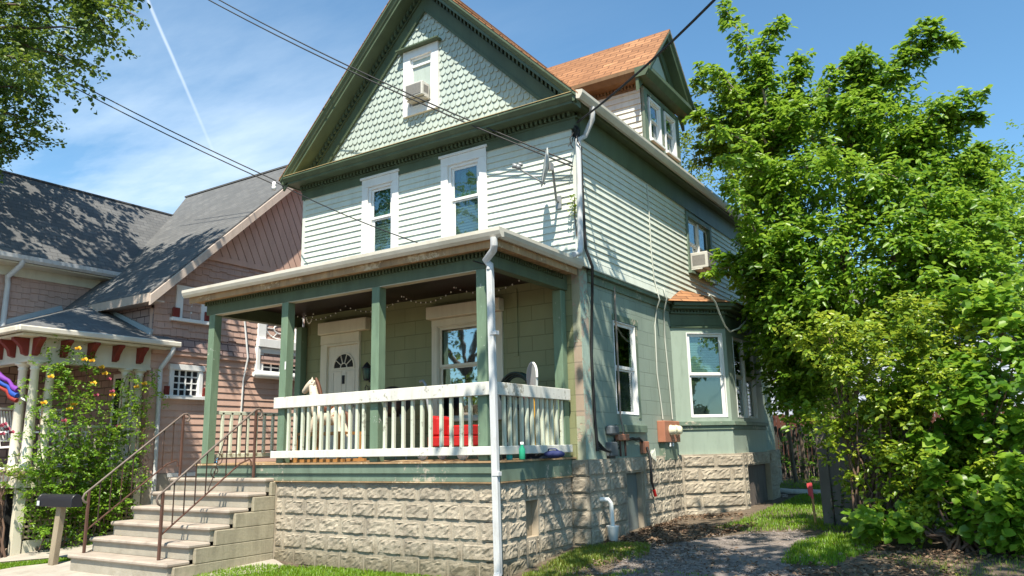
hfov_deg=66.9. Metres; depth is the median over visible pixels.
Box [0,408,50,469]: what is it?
rocking chair
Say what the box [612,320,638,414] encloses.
window
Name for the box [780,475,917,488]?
grass
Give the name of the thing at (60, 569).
pavement
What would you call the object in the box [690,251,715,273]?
air conditioner
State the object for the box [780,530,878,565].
grass
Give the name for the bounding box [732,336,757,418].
window
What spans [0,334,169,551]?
climbing rose
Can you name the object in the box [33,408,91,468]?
rocking chair
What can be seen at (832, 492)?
weed
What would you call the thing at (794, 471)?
sapling
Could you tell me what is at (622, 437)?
pipe
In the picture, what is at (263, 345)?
window
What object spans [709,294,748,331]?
white cable
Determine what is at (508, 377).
chair
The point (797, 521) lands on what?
grass
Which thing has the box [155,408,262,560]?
handrail
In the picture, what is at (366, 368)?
wall lantern
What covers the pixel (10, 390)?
rainbow flag
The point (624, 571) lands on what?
grass
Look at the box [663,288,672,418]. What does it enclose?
white cable
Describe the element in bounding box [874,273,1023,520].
grape vine
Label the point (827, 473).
board fence
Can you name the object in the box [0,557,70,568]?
grass
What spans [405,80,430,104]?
air conditioner
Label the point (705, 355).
window
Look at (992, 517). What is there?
vine
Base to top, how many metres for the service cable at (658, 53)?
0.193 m
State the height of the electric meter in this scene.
0.664 m
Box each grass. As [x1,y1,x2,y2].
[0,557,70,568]
[195,562,440,575]
[522,541,650,575]
[609,568,715,575]
[716,484,896,531]
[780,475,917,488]
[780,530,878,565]
[831,551,1023,575]
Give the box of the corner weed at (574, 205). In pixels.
[567,194,576,235]
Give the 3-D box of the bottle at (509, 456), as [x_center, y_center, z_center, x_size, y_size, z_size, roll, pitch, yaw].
[-0.034,2.066,9.819,0.078,0.218,0.080,-9,-14,32]
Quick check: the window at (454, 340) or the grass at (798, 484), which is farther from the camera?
the grass at (798, 484)
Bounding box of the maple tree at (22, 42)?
[0,0,150,183]
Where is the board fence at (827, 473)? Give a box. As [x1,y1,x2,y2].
[814,416,1023,526]
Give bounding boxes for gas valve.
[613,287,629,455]
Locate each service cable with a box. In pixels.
[0,47,271,183]
[4,42,275,180]
[209,0,572,166]
[219,0,572,162]
[276,182,484,264]
[576,0,715,122]
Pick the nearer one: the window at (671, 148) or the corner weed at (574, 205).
the corner weed at (574, 205)
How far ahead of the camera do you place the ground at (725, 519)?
9.52 m
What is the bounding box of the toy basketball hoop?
[525,362,546,458]
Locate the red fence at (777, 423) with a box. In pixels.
[773,406,1023,467]
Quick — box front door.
[319,331,360,458]
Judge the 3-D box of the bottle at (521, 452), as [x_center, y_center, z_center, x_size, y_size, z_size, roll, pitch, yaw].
[0.126,2.042,9.718,0.078,0.218,0.080,-9,-14,32]
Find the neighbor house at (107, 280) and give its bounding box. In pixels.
[0,165,304,555]
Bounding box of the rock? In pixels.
[926,527,944,531]
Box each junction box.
[606,425,618,434]
[606,442,617,458]
[640,441,656,461]
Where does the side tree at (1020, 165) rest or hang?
on the ground at (725, 519)
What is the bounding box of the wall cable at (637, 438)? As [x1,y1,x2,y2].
[628,437,642,442]
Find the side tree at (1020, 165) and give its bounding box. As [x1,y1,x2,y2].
[821,119,1023,399]
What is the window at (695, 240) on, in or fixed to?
in the frame house at (456, 200)
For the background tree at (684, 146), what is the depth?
24.45 m
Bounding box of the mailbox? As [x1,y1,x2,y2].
[37,493,81,565]
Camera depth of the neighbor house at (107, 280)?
16.28 m
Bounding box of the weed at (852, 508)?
[845,499,884,527]
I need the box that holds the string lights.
[295,280,519,323]
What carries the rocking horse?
on the frame house at (456, 200)
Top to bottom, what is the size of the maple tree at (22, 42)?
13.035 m
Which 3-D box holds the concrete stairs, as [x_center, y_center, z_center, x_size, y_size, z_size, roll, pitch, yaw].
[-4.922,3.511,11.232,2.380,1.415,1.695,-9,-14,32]
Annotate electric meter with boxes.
[657,421,682,459]
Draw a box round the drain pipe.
[600,497,618,542]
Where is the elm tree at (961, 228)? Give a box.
[680,0,1023,463]
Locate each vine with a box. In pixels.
[841,456,1023,558]
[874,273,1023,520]
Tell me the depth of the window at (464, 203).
12.95 m
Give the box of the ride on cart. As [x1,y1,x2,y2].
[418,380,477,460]
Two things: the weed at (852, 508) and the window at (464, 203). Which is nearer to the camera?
the weed at (852, 508)
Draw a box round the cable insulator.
[272,182,275,190]
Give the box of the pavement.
[0,559,282,575]
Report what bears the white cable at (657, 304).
attached to the frame house at (456, 200)
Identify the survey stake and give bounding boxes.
[807,483,816,523]
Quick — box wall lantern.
[362,362,370,390]
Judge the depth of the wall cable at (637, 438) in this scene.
12.35 m
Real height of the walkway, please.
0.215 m
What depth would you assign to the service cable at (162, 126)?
15.31 m
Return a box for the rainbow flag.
[0,372,24,402]
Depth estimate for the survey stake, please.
11.70 m
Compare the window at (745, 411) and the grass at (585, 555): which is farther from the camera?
the window at (745, 411)
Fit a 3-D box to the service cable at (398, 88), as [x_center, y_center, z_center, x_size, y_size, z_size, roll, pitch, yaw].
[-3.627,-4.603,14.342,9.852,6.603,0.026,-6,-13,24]
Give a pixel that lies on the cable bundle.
(577, 131)
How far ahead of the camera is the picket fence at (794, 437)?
20.96 m
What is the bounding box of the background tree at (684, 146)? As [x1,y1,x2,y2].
[678,72,837,419]
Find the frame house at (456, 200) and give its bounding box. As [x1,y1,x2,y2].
[182,0,782,575]
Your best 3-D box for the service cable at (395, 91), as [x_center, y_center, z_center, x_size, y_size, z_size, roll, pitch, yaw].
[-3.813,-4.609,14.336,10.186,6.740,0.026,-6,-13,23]
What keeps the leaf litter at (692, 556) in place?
on the driveway
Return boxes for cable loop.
[597,439,619,452]
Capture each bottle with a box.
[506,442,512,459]
[519,442,524,459]
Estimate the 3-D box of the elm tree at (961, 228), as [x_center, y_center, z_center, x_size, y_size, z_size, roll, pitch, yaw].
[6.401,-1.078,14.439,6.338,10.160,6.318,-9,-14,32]
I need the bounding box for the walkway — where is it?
[0,544,92,561]
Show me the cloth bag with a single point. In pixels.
(554, 453)
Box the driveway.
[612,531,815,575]
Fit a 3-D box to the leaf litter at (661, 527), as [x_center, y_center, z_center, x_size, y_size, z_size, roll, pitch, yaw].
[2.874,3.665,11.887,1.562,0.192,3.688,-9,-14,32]
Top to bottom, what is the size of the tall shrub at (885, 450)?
3.285 m
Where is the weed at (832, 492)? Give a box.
[828,479,844,524]
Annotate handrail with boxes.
[82,413,189,552]
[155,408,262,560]
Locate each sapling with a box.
[771,382,798,482]
[795,416,808,479]
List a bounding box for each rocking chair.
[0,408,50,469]
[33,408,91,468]
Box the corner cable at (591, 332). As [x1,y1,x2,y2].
[581,152,598,450]
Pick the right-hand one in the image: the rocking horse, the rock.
the rock
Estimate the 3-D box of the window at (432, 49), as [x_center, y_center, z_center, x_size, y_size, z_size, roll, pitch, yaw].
[-1.611,-3.711,13.867,0.800,1.260,0.114,-9,-14,32]
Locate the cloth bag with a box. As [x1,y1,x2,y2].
[544,448,564,457]
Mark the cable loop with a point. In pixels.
(601, 447)
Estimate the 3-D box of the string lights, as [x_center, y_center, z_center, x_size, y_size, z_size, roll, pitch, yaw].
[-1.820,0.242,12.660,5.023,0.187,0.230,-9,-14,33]
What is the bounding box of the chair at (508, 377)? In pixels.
[499,372,530,458]
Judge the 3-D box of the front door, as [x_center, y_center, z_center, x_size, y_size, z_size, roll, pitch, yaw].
[-3.047,1.921,13.794,0.960,2.220,0.182,-9,-14,32]
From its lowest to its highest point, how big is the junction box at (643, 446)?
0.336 m
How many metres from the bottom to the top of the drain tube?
0.170 m
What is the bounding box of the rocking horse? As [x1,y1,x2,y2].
[290,377,365,462]
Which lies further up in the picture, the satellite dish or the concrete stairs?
the satellite dish
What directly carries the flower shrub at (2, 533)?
on the ground at (725, 519)
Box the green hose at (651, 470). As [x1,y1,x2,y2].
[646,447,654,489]
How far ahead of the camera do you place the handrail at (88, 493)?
11.95 m
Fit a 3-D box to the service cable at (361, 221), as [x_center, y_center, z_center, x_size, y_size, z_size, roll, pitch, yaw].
[-2.421,-1.161,12.401,0.018,2.824,6.190,9,-16,-42]
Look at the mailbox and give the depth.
11.63 m
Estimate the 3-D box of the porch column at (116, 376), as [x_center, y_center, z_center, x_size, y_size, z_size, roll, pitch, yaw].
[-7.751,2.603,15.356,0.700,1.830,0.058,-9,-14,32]
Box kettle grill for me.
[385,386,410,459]
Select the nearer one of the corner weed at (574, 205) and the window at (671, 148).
the corner weed at (574, 205)
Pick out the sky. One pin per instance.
(202, 72)
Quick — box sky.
[0,0,1023,281]
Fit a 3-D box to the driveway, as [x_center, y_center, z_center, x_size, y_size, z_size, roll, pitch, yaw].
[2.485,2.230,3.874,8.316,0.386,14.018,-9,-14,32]
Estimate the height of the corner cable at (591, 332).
4.452 m
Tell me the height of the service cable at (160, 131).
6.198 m
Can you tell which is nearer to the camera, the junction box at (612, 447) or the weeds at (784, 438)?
the junction box at (612, 447)
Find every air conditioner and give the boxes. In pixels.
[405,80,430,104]
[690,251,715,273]
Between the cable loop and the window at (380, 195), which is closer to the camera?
the cable loop
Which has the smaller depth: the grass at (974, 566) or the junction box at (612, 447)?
the grass at (974, 566)
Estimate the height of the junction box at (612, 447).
0.267 m
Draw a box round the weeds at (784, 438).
[778,426,818,479]
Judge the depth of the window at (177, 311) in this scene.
15.87 m
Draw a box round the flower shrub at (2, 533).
[0,422,33,557]
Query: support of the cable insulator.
attached to the frame house at (456, 200)
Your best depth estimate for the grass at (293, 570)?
10.25 m
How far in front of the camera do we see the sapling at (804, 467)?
19.90 m
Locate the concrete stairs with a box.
[67,477,275,575]
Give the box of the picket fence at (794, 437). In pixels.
[774,424,1006,477]
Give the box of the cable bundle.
[568,125,581,151]
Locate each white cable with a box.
[646,184,663,418]
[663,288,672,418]
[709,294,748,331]
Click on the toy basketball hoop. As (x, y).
(532, 374)
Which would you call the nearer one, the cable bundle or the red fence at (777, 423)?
the cable bundle
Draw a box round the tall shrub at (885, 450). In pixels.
[772,290,1002,549]
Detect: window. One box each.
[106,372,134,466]
[162,363,204,399]
[170,285,209,325]
[252,319,303,380]
[361,172,399,253]
[403,40,439,118]
[431,311,503,421]
[441,147,487,237]
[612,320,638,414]
[647,97,665,150]
[655,111,680,161]
[684,210,717,285]
[686,333,727,417]
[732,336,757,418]
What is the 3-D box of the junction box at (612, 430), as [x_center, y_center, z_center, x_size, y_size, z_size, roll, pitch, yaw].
[1.513,2.145,11.684,0.110,0.141,0.278,-9,-14,32]
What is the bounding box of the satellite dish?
[512,148,561,208]
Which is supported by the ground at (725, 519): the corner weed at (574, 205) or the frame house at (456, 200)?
the frame house at (456, 200)
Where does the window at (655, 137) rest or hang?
in the frame house at (456, 200)
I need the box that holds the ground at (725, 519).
[0,468,1023,575]
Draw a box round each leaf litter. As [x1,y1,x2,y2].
[570,543,780,575]
[605,511,757,543]
[768,542,1023,575]
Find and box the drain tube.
[780,488,820,494]

